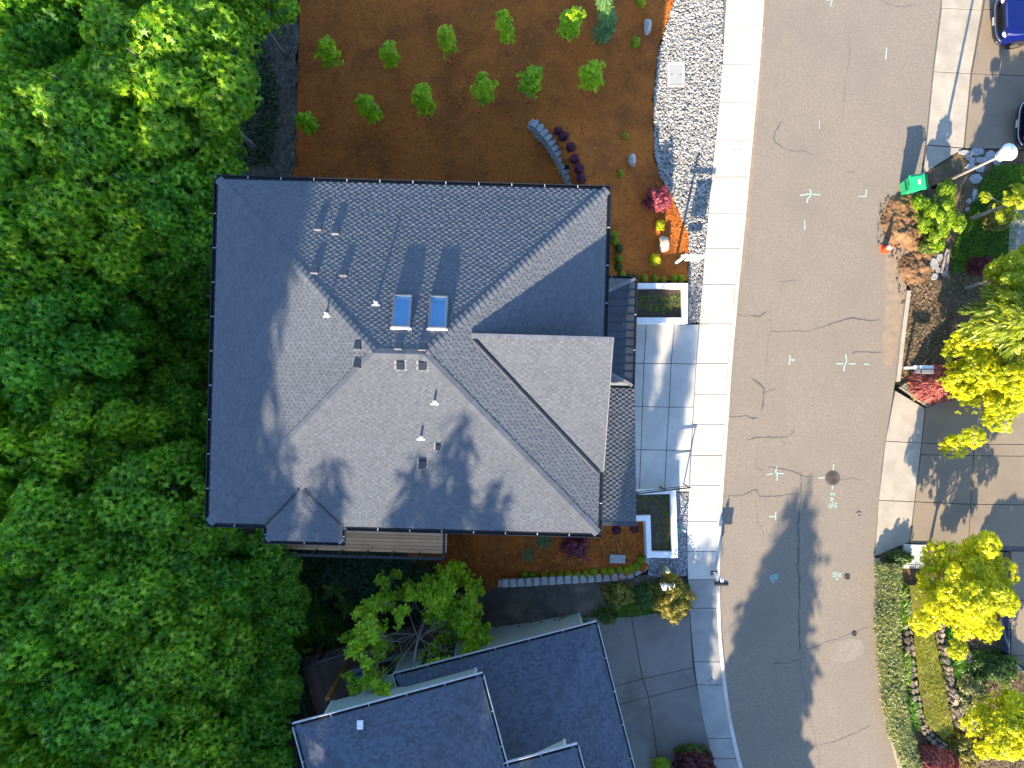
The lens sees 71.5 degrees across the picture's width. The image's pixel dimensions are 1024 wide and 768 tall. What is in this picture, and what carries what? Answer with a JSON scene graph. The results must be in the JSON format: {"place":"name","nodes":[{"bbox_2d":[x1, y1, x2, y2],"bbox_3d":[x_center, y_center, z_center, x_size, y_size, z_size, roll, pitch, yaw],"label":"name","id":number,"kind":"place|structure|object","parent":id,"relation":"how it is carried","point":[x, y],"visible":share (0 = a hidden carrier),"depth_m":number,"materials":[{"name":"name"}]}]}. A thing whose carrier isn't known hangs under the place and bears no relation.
{"place":"outdoors","nodes":[
{"label":"outdoors","id":0,"kind":"place"},
{"bbox_2d":[283,549,429,656],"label":"grassy slope","id":1,"kind":"structure","parent":0,"point":[368,574],"depth_m":32.61,"materials":[{"name":"green plant"}]},
{"bbox_2d":[298,594,342,634],"bbox_3d":[-9.198,10.892,33.391,2.200,0.628,1.955,-29,90,0],"label":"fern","id":2,"kind":"object","parent":1,"relation":"on","point":[316,612],"visible":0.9,"depth_m":33.27,"materials":[{"name":"green plant"}]},
{"bbox_2d":[247,537,439,746],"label":"undergrowth","id":3,"kind":"object","parent":1,"relation":"on","point":[330,568],"visible":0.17,"depth_m":32.55,"materials":[{"name":"green plant"}]},
{"bbox_2d":[0,0,1023,767],"bbox_3d":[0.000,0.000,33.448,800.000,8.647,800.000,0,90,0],"label":"ground","id":4,"kind":"structure","parent":0,"point":[312,710],"depth_m":33.88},
{"bbox_2d":[0,0,85,47],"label":"maple tree","id":5,"kind":"object","parent":4,"relation":"on","point":[10,10],"visible":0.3,"depth_m":26.00,"materials":[{"name":"green plant"}]},
{"bbox_2d":[0,388,90,512],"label":"maple tree","id":6,"kind":"object","parent":4,"relation":"on","point":[17,435],"visible":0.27,"depth_m":25.44,"materials":[{"name":"green plant"}]},
{"bbox_2d":[0,186,100,351],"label":"maple tree","id":7,"kind":"object","parent":4,"relation":"on","point":[17,251],"visible":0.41,"depth_m":25.22,"materials":[{"name":"green plant"}]},
{"bbox_2d":[0,0,101,74],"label":"maple tree","id":8,"kind":"object","parent":4,"relation":"on","point":[52,47],"visible":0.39,"depth_m":26.15,"materials":[{"name":"green plant"}]},
{"bbox_2d":[0,677,110,767],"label":"maple tree","id":9,"kind":"object","parent":4,"relation":"on","point":[21,746],"visible":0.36,"depth_m":25.39,"materials":[{"name":"green plant"}]},
{"bbox_2d":[0,554,123,710],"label":"maple tree","id":10,"kind":"object","parent":4,"relation":"on","point":[35,651],"visible":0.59,"depth_m":24.95,"materials":[{"name":"green plant"}]},
{"bbox_2d":[0,34,124,201],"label":"maple tree","id":11,"kind":"object","parent":4,"relation":"on","point":[19,155],"visible":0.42,"depth_m":25.46,"materials":[{"name":"green plant"}]},
{"bbox_2d":[0,269,149,426],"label":"maple tree","id":12,"kind":"object","parent":4,"relation":"on","point":[101,345],"visible":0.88,"depth_m":25.65,"materials":[{"name":"green plant"}]},
{"bbox_2d":[0,451,171,578],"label":"maple tree","id":13,"kind":"object","parent":4,"relation":"on","point":[38,521],"visible":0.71,"depth_m":25.05,"materials":[{"name":"green plant"}]},
{"bbox_2d":[12,132,172,287],"bbox_3d":[-15.837,-6.416,30.399,5.431,12.829,6.116,-42,90,0],"label":"maple tree","id":14,"kind":"object","parent":4,"relation":"on","point":[62,201],"visible":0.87,"depth_m":25.29,"materials":[{"name":"green plant"}]},
{"bbox_2d":[13,364,179,490],"bbox_3d":[-16.287,1.428,30.742,5.920,12.411,5.051,41,90,0],"label":"maple tree","id":15,"kind":"object","parent":4,"relation":"on","point":[73,422],"visible":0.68,"depth_m":25.88,"materials":[{"name":"green plant"}]},
{"bbox_2d":[4,639,210,767],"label":"maple tree","id":16,"kind":"object","parent":4,"relation":"on","point":[83,719],"visible":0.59,"depth_m":24.97,"materials":[{"name":"green plant"}]},
{"bbox_2d":[27,516,199,677],"bbox_3d":[-14.777,7.837,30.142,6.821,12.252,6.121,8,90,0],"label":"maple tree","id":17,"kind":"object","parent":4,"relation":"on","point":[95,611],"visible":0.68,"depth_m":25.05,"materials":[{"name":"green plant"}]},
{"bbox_2d":[16,44,218,188],"bbox_3d":[-14.309,-9.687,29.861,6.743,12.448,6.480,-44,90,0],"label":"maple tree","id":18,"kind":"object","parent":4,"relation":"on","point":[71,109],"visible":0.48,"depth_m":24.46,"materials":[{"name":"green plant"}]},
{"bbox_2d":[76,314,194,409],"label":"maple tree","id":19,"kind":"object","parent":4,"relation":"on","point":[164,354],"visible":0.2,"depth_m":29.36,"materials":[{"name":"green plant"}]},
{"bbox_2d":[68,252,206,354],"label":"maple tree","id":20,"kind":"object","parent":4,"relation":"on","point":[127,310],"visible":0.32,"depth_m":27.94,"materials":[{"name":"green plant"}]},
{"bbox_2d":[69,434,238,582],"bbox_3d":[-13.815,4.912,30.148,6.480,10.882,6.743,37,90,0],"label":"maple tree","id":21,"kind":"object","parent":4,"relation":"on","point":[158,520],"visible":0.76,"depth_m":25.79,"materials":[{"name":"green plant"}]},
{"bbox_2d":[53,700,254,767],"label":"maple tree","id":22,"kind":"object","parent":4,"relation":"on","point":[172,752],"visible":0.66,"depth_m":25.61,"materials":[{"name":"green plant"}]},
{"bbox_2d":[78,0,263,173],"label":"maple tree","id":23,"kind":"object","parent":4,"relation":"on","point":[142,42],"visible":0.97,"depth_m":24.45,"materials":[{"name":"green plant"}]},
{"bbox_2d":[134,359,207,496],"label":"maple tree","id":24,"kind":"object","parent":4,"relation":"on","point":[193,413],"visible":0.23,"depth_m":28.49,"materials":[{"name":"green plant"}]},
{"bbox_2d":[132,246,211,341],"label":"maple tree","id":25,"kind":"object","parent":4,"relation":"on","point":[196,284],"visible":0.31,"depth_m":30.45,"materials":[{"name":"green plant"}]},
{"bbox_2d":[145,317,209,418],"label":"maple tree","id":26,"kind":"object","parent":4,"relation":"on","point":[195,350],"visible":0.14,"depth_m":31.07,"materials":[{"name":"green plant"}]},
{"bbox_2d":[106,140,249,283],"bbox_3d":[-12.632,-7.190,29.918,5.959,10.060,5.865,-15,90,0],"label":"maple tree","id":27,"kind":"object","parent":4,"relation":"on","point":[189,216],"visible":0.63,"depth_m":25.84,"materials":[{"name":"green plant"}]},
{"bbox_2d":[107,576,258,739],"bbox_3d":[-12.271,10.099,29.856,5.431,10.384,6.116,-26,90,0],"label":"maple tree","id":28,"kind":"object","parent":4,"relation":"on","point":[175,666],"visible":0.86,"depth_m":25.84,"materials":[{"name":"green plant"}]},
{"bbox_2d":[157,94,247,194],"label":"maple tree","id":29,"kind":"object","parent":4,"relation":"on","point":[234,135],"visible":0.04,"depth_m":27.33,"materials":[{"name":"green plant"}]},
{"bbox_2d":[155,522,287,623],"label":"maple tree","id":30,"kind":"object","parent":4,"relation":"on","point":[214,571],"visible":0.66,"depth_m":27.00,"materials":[{"name":"green plant"}]},
{"bbox_2d":[183,678,297,767],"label":"maple tree","id":31,"kind":"object","parent":4,"relation":"on","point":[273,754],"visible":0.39,"depth_m":27.68,"materials":[{"name":"green plant"}]},
{"bbox_2d":[213,617,304,748],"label":"maple tree","id":32,"kind":"object","parent":4,"relation":"on","point":[275,682],"visible":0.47,"depth_m":28.39,"materials":[{"name":"green plant"}]},
{"bbox_2d":[216,0,301,56],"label":"maple tree","id":33,"kind":"object","parent":4,"relation":"on","point":[256,18],"visible":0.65,"depth_m":27.57,"materials":[{"name":"green plant"}]},
{"bbox_2d":[211,549,311,666],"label":"maple tree","id":34,"kind":"object","parent":4,"relation":"on","point":[283,597],"visible":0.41,"depth_m":28.55,"materials":[{"name":"green plant"}]},
{"bbox_2d":[231,0,299,176],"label":"dirt strip","id":35,"kind":"object","parent":4,"relation":"on","point":[287,171],"visible":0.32,"depth_m":33.37,"materials":[{"name":"grey soil"}]},
{"bbox_2d":[217,36,279,167],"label":"weeds","id":36,"kind":"object","parent":35,"relation":"on","point":[265,153],"visible":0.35,"depth_m":33.76,"materials":[{"name":"green plant"}]},
{"bbox_2d":[234,1,295,170],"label":"leaf litter","id":37,"kind":"object","parent":35,"relation":"on","point":[278,137],"visible":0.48,"depth_m":33.36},
{"bbox_2d":[204,175,637,559],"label":"house","id":38,"kind":"structure","parent":4,"relation":"on","point":[415,366],"depth_m":23.88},
{"bbox_2d":[292,612,634,767],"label":"house","id":39,"kind":"structure","parent":4,"relation":"on","point":[537,694],"depth_m":26.39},
{"bbox_2d":[293,0,688,281],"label":"mulch bed","id":40,"kind":"object","parent":4,"relation":"on","point":[579,122],"visible":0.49,"depth_m":30.89,"materials":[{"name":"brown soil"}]},
{"bbox_2d":[313,34,343,73],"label":"sapling","id":41,"kind":"object","parent":40,"relation":"on","point":[327,53],"visible":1,"depth_m":30.61,"materials":[{"name":"green plant"}]},
{"bbox_2d":[354,93,383,125],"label":"sapling","id":42,"kind":"object","parent":40,"relation":"on","point":[370,110],"visible":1,"depth_m":30.00,"materials":[{"name":"green plant"}]},
{"bbox_2d":[410,82,436,122],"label":"sapling","id":43,"kind":"object","parent":40,"relation":"on","point":[422,100],"visible":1,"depth_m":29.38,"materials":[{"name":"green plant"}]},
{"bbox_2d":[436,24,457,63],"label":"sapling","id":44,"kind":"object","parent":40,"relation":"on","point":[446,40],"visible":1,"depth_m":29.53,"materials":[{"name":"green plant"}]},
{"bbox_2d":[469,71,498,112],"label":"sapling","id":45,"kind":"object","parent":40,"relation":"on","point":[482,90],"visible":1,"depth_m":29.02,"materials":[{"name":"green plant"}]},
{"bbox_2d":[494,9,515,54],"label":"sapling","id":46,"kind":"object","parent":40,"relation":"on","point":[503,22],"visible":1,"depth_m":28.63,"materials":[{"name":"green plant"}]},
{"bbox_2d":[515,64,542,102],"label":"sapling","id":47,"kind":"object","parent":40,"relation":"on","point":[532,75],"visible":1,"depth_m":28.76,"materials":[{"name":"green plant"}]},
{"bbox_2d":[556,5,586,44],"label":"sapling","id":48,"kind":"object","parent":40,"relation":"on","point":[570,21],"visible":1,"depth_m":28.07,"materials":[{"name":"green plant"}]},
{"bbox_2d":[577,59,605,96],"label":"sapling","id":49,"kind":"object","parent":40,"relation":"on","point":[590,73],"visible":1,"depth_m":27.91,"materials":[{"name":"green plant"}]},
{"bbox_2d":[590,0,618,46],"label":"blue conifer","id":50,"kind":"object","parent":40,"relation":"on","point":[606,25],"visible":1,"depth_m":28.60,"materials":[{"name":"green plant"}]},
{"bbox_2d":[641,185,673,213],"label":"red maple","id":51,"kind":"object","parent":40,"relation":"on","point":[659,199],"visible":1,"depth_m":29.20,"materials":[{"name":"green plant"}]},
{"bbox_2d":[407,521,647,591],"bbox_3d":[-0.864,7.025,31.154,13.503,2.488,4.271,0,90,0],"label":"mulch bed","id":52,"kind":"object","parent":4,"relation":"on","point":[457,538],"visible":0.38,"depth_m":30.59,"materials":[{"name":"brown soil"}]},
{"bbox_2d":[557,532,589,561],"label":"purple maple","id":53,"kind":"object","parent":52,"relation":"on","point":[571,545],"visible":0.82,"depth_m":29.58,"materials":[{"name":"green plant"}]},
{"bbox_2d":[527,119,571,183],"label":"retaining wall","id":54,"kind":"structure","parent":4,"relation":"on","point":[539,132],"depth_m":29.85,"materials":[{"name":"stone"}]},
{"bbox_2d":[498,557,652,587],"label":"retaining wall","id":55,"kind":"structure","parent":4,"relation":"on","point":[529,581],"depth_m":29.94,"materials":[{"name":"stone"}]},
{"bbox_2d":[636,488,677,557],"bbox_3d":[5.505,5.784,29.740,2.706,0.720,2.809,0,90,0],"label":"planter","id":56,"kind":"object","parent":4,"relation":"on","point":[647,515],"visible":0.68,"depth_m":29.59,"materials":[{"name":"concrete"}]},
{"bbox_2d":[637,283,687,324],"bbox_3d":[5.867,-3.336,29.740,2.810,0.720,1.673,0,90,0],"label":"planter","id":57,"kind":"object","parent":4,"relation":"on","point":[677,316],"visible":0.69,"depth_m":29.59,"materials":[{"name":"concrete"}]},
{"bbox_2d":[653,0,725,323],"bbox_3d":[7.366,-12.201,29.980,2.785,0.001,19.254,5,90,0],"label":"gravel bed","id":58,"kind":"object","parent":4,"relation":"on","point":[724,9],"visible":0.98,"depth_m":29.98,"materials":[{"name":"grey gravel"}]},
{"bbox_2d":[667,62,684,87],"bbox_3d":[6.903,-13.027,29.990,0.720,0.180,1.060,0,90,0],"label":"utility vault","id":59,"kind":"object","parent":58,"relation":"on","point":[676,74],"visible":1,"depth_m":29.91,"materials":[{"name":"concrete"}]},
{"bbox_2d":[715,0,763,767],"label":"kerb","id":60,"kind":"structure","parent":4,"relation":"on","point":[731,346],"depth_m":29.89,"materials":[{"name":"concrete"}]},
{"bbox_2d":[895,290,910,380],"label":"kerb","id":61,"kind":"structure","parent":4,"relation":"on","point":[903,335],"depth_m":29.89,"materials":[{"name":"concrete"}]},
{"bbox_2d":[901,590,946,748],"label":"stone wall","id":62,"kind":"structure","parent":4,"relation":"on","point":[907,638],"depth_m":29.70,"materials":[{"name":"grey stone"}]},
{"bbox_2d":[935,612,964,730],"bbox_3d":[18.144,11.835,29.711,0.257,0.778,5.115,-11,90,0],"label":"stone edging","id":63,"kind":"object","parent":4,"relation":"on","point":[954,697],"visible":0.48,"depth_m":29.50,"materials":[{"name":"grey stone"}]},
{"bbox_2d":[878,546,1023,767],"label":"garden bed","id":64,"kind":"object","parent":4,"relation":"on","point":[909,576],"visible":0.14,"depth_m":29.97,"materials":[{"name":"brown soil"}]},
{"bbox_2d":[872,560,922,767],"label":"clipped hedge","id":65,"kind":"object","parent":64,"relation":"on","point":[905,743],"visible":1,"depth_m":29.39,"materials":[{"name":"green plant"}]},
{"bbox_2d":[918,743,959,767],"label":"laceleaf maple","id":66,"kind":"object","parent":64,"relation":"on","point":[938,760],"visible":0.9,"depth_m":29.39,"materials":[{"name":"red plant"}]},
{"bbox_2d":[939,728,988,767],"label":"olive shrub","id":67,"kind":"object","parent":64,"relation":"on","point":[961,744],"visible":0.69,"depth_m":29.64,"materials":[{"name":"green plant"}]},
{"bbox_2d":[908,529,1021,660],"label":"lime maple","id":68,"kind":"object","parent":64,"relation":"on","point":[967,607],"visible":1,"depth_m":26.78,"materials":[{"name":"yellow plant"}]},
{"bbox_2d":[950,667,990,734],"bbox_3d":[19.177,13.312,29.589,1.849,0.858,2.921,0,90,0],"label":"variegated shrub","id":69,"kind":"object","parent":64,"relation":"on","point":[966,700],"visible":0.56,"depth_m":29.50,"materials":[{"name":"green plant"}]},
{"bbox_2d":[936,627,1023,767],"bbox_3d":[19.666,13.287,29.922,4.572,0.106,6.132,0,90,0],"label":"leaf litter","id":70,"kind":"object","parent":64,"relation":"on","point":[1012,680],"visible":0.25,"depth_m":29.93,"materials":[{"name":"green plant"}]},
{"bbox_2d":[958,685,1023,761],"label":"lime maple","id":71,"kind":"object","parent":64,"relation":"on","point":[1005,738],"visible":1,"depth_m":27.02,"materials":[{"name":"yellow plant"}]},
{"bbox_2d":[960,647,1023,688],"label":"green shrub","id":72,"kind":"object","parent":64,"relation":"on","point":[992,665],"visible":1,"depth_m":29.54,"materials":[{"name":"green plant"}]},
{"bbox_2d":[901,149,1023,406],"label":"garden bed","id":73,"kind":"object","parent":4,"relation":"on","point":[954,165],"visible":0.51,"depth_m":29.97,"materials":[{"name":"brown soil"}]},
{"bbox_2d":[897,251,932,285],"bbox_3d":[17.051,-4.867,29.894,1.623,0.224,1.542,0,90,0],"label":"dirt pile","id":74,"kind":"object","parent":73,"relation":"on","point":[908,266],"visible":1,"depth_m":29.91,"materials":[{"name":"brown soil"}]},
{"bbox_2d":[907,363,956,404],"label":"laceleaf maple","id":75,"kind":"object","parent":73,"relation":"on","point":[922,389],"visible":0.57,"depth_m":29.40,"materials":[{"name":"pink plant"}]},
{"bbox_2d":[911,179,966,252],"bbox_3d":[17.590,-6.843,29.367,1.671,2.072,2.782,-17,90,0],"label":"garden bush","id":76,"kind":"object","parent":73,"relation":"on","point":[941,218],"visible":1,"depth_m":28.97,"materials":[{"name":"green plant"}]},
{"bbox_2d":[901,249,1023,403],"bbox_3d":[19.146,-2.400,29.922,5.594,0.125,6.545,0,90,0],"label":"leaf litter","id":77,"kind":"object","parent":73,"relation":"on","point":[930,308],"visible":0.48,"depth_m":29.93,"materials":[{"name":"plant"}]},
{"bbox_2d":[936,324,1023,459],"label":"yellow maple","id":78,"kind":"object","parent":73,"relation":"on","point":[989,381],"visible":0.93,"depth_m":27.82,"materials":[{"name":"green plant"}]},
{"bbox_2d":[955,281,1023,366],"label":"drooping cedar","id":79,"kind":"object","parent":73,"relation":"on","point":[1002,326],"visible":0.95,"depth_m":26.89,"materials":[{"name":"yellow plant"}]},
{"bbox_2d":[964,244,1023,305],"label":"yellow green tree","id":80,"kind":"object","parent":73,"relation":"on","point":[1008,272],"visible":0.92,"depth_m":26.69,"materials":[{"name":"green plant"}]},
{"bbox_2d":[969,182,1023,225],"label":"yellow green tree","id":81,"kind":"object","parent":73,"relation":"on","point":[1010,203],"visible":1,"depth_m":27.36,"materials":[{"name":"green plant"}]},
{"bbox_2d":[931,143,1017,188],"bbox_3d":[17.761,-8.290,27.650,0.620,4.900,0.620,0,90,0],"label":"street lamp","id":82,"kind":"object","parent":4,"relation":"on","point":[1008,151],"visible":0.99,"depth_m":25.42,"materials":[{"name":"white metal"}]},
{"bbox_2d":[437,575,687,630],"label":"bare soil","id":83,"kind":"structure","parent":0,"point":[502,606],"depth_m":30.43,"materials":[{"name":"soil"}]},
{"bbox_2d":[337,558,496,696],"bbox_3d":[-3.788,10.631,29.114,6.520,7.255,6.612,-17,90,0],"label":"half bare tree","id":84,"kind":"object","parent":83,"relation":"on","point":[435,592],"visible":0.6,"depth_m":28.49,"materials":[{"name":"green plant"}]},
{"bbox_2d":[598,581,637,609],"bbox_3d":[4.483,8.755,29.589,1.479,1.091,1.091,-24,90,0],"label":"nandina","id":85,"kind":"object","parent":83,"relation":"on","point":[619,595],"visible":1,"depth_m":29.45,"materials":[{"name":"green plant"}]},
{"bbox_2d":[632,580,655,609],"bbox_3d":[5.595,8.885,29.599,1.202,1.026,1.091,-33,90,0],"label":"green shrub","id":86,"kind":"object","parent":83,"relation":"on","point":[644,596],"visible":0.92,"depth_m":29.34,"materials":[{"name":"green plant"}]},
{"bbox_2d":[649,571,696,626],"bbox_3d":[6.649,8.913,29.356,2.053,1.522,1.861,42,90,0],"label":"golden shrub","id":87,"kind":"object","parent":83,"relation":"on","point":[670,605],"visible":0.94,"depth_m":29.16,"materials":[{"name":"yellow plant"}]},
{"bbox_2d":[582,608,713,767],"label":"driveway","id":88,"kind":"structure","parent":0,"point":[664,649],"depth_m":29.91,"materials":[{"name":"concrete"}]},
{"bbox_2d":[672,749,716,767],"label":"wine maple","id":89,"kind":"object","parent":88,"relation":"on","point":[692,759],"visible":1,"depth_m":29.12,"materials":[{"name":"purple plant"}]},
{"bbox_2d":[634,325,698,490],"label":"driveway","id":90,"kind":"structure","parent":0,"point":[655,384],"depth_m":29.90,"materials":[{"name":"concrete"}]},
{"bbox_2d":[648,493,688,576],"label":"blue gravel","id":91,"kind":"structure","parent":0,"point":[681,559],"depth_m":29.93,"materials":[{"name":"gravel"}]},
{"bbox_2d":[688,580,738,767],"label":"sidewalk","id":92,"kind":"structure","parent":0,"point":[703,621],"depth_m":29.90,"materials":[{"name":"concrete"}]},
{"bbox_2d":[687,0,759,578],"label":"sidewalk","id":93,"kind":"structure","parent":0,"point":[729,165],"depth_m":29.90,"materials":[{"name":"concrete"}]},
{"bbox_2d":[720,0,940,767],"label":"road","id":94,"kind":"structure","parent":0,"point":[841,117],"depth_m":29.99,"materials":[{"name":"grey asphalt"}]},
{"bbox_2d":[880,193,924,251],"bbox_3d":[16.504,-6.804,29.824,1.997,0.367,2.545,0,90,0],"label":"dirt pile","id":95,"kind":"object","parent":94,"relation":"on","point":[899,224],"visible":0.86,"depth_m":29.85,"materials":[{"name":"brown soil"}]},
{"bbox_2d":[875,391,924,555],"bbox_3d":[16.329,3.837,30.000,1.493,0.100,7.000,7,90,0],"label":"driveway apron","id":96,"kind":"object","parent":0,"point":[899,474],"visible":1,"depth_m":29.95,"materials":[{"name":"concrete"}]},
{"bbox_2d":[909,584,953,739],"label":"moss bank","id":97,"kind":"structure","parent":0,"point":[921,682],"depth_m":29.57,"materials":[{"name":"green plant"}]},
{"bbox_2d":[922,146,962,172],"bbox_3d":[17.902,-9.760,30.000,1.998,0.100,0.915,-33,90,0],"label":"driveway apron","id":98,"kind":"object","parent":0,"point":[935,156],"visible":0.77,"depth_m":29.95,"materials":[{"name":"concrete"}]},
{"bbox_2d":[909,398,1023,545],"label":"driveway","id":99,"kind":"structure","parent":0,"point":[973,484],"depth_m":29.94,"materials":[{"name":"concrete"}]},
{"bbox_2d":[924,0,1011,163],"bbox_3d":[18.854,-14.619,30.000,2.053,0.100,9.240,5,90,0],"label":"driveway apron","id":100,"kind":"object","parent":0,"point":[957,32],"visible":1,"depth_m":29.95,"materials":[{"name":"concrete"}]},
{"bbox_2d":[951,162,1023,272],"bbox_3d":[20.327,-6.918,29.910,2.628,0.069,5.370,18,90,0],"label":"lawn","id":101,"kind":"structure","parent":0,"point":[974,211],"depth_m":29.91,"materials":[{"name":"green plant"}]},
{"bbox_2d":[964,0,1023,148],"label":"driveway","id":102,"kind":"structure","parent":0,"point":[996,98],"depth_m":29.94,"materials":[{"name":"concrete"}]},
{"bbox_2d":[991,0,1023,48],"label":"parked car","id":103,"kind":"object","parent":102,"relation":"on","point":[1007,23],"visible":1,"depth_m":29.04,"materials":[{"name":"blue paint"}]},
{"bbox_2d":[1010,551,1023,665],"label":"driveway","id":104,"kind":"structure","parent":0,"point":[1017,629],"depth_m":29.94,"materials":[{"name":"concrete"}]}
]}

